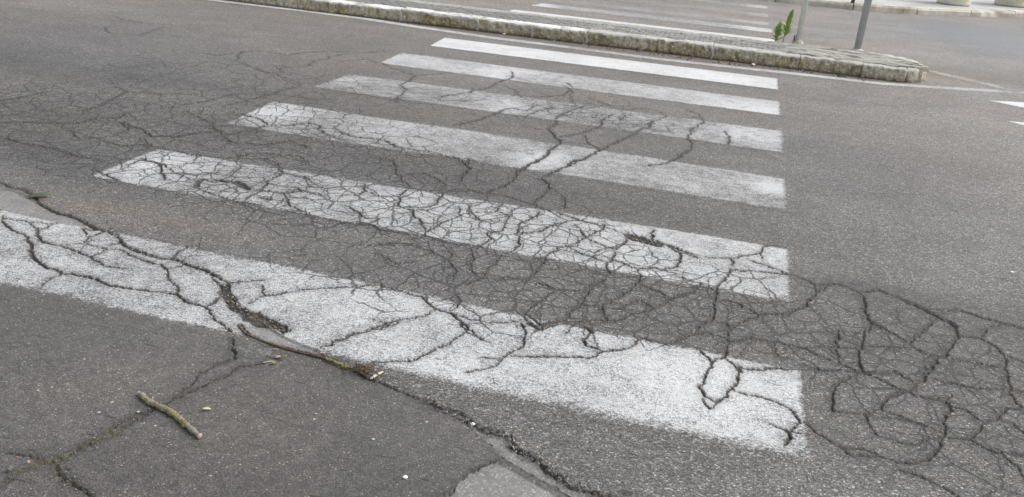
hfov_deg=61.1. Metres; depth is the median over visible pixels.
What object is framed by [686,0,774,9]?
crosswalk stripe
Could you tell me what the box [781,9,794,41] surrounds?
weed
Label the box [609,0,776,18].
crosswalk stripe
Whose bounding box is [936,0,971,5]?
concrete planter
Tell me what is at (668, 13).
crosswalk stripe
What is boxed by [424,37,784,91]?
crosswalk stripe
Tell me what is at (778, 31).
weed
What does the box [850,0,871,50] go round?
sign post
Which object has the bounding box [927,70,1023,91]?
edge line
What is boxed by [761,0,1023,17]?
kerb
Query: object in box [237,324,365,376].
long twig
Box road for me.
[0,0,1023,496]
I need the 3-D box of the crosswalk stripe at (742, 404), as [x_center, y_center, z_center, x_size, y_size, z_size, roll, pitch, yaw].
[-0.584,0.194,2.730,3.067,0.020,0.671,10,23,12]
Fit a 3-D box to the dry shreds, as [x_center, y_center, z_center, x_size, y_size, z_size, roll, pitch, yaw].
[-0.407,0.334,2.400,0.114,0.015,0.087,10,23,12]
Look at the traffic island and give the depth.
8.00 m
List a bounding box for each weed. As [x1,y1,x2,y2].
[772,21,784,40]
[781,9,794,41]
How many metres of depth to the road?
3.32 m
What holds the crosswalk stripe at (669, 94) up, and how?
on the road
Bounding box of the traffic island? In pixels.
[225,0,928,82]
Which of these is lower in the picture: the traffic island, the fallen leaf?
the fallen leaf
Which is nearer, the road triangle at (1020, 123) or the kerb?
the road triangle at (1020, 123)
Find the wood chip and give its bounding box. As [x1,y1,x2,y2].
[370,371,382,378]
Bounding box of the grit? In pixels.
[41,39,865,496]
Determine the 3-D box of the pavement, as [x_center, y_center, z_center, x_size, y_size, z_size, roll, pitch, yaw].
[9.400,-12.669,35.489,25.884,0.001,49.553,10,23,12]
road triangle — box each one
[989,100,1023,108]
[1009,121,1023,125]
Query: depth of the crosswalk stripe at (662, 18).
10.12 m
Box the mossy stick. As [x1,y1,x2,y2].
[137,391,201,438]
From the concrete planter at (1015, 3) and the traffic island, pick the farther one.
the concrete planter at (1015, 3)
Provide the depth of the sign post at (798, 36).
8.26 m
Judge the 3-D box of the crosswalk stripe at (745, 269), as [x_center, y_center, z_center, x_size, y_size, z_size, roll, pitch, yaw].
[-0.341,-0.147,3.596,3.004,0.021,0.653,10,23,12]
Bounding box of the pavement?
[835,0,1023,9]
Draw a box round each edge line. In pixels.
[203,0,1023,94]
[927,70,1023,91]
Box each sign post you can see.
[792,0,808,43]
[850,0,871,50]
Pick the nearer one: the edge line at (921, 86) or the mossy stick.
the mossy stick
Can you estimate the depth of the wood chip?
2.38 m
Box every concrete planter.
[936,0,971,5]
[994,0,1023,7]
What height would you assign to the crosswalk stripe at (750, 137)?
0.011 m
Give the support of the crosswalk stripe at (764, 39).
on the road
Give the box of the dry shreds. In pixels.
[344,361,380,379]
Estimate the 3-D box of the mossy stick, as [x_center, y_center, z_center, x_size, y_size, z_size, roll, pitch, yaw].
[-0.844,0.405,2.146,0.276,0.018,0.035,20,27,32]
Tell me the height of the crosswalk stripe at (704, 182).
0.017 m
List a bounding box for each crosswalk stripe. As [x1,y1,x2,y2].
[0,201,842,483]
[73,145,805,310]
[215,99,797,214]
[304,73,791,155]
[372,51,787,117]
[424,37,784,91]
[501,8,785,42]
[520,2,774,33]
[540,0,777,26]
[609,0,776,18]
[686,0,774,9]
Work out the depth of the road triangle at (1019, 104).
6.86 m
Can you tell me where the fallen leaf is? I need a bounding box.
[27,193,50,196]

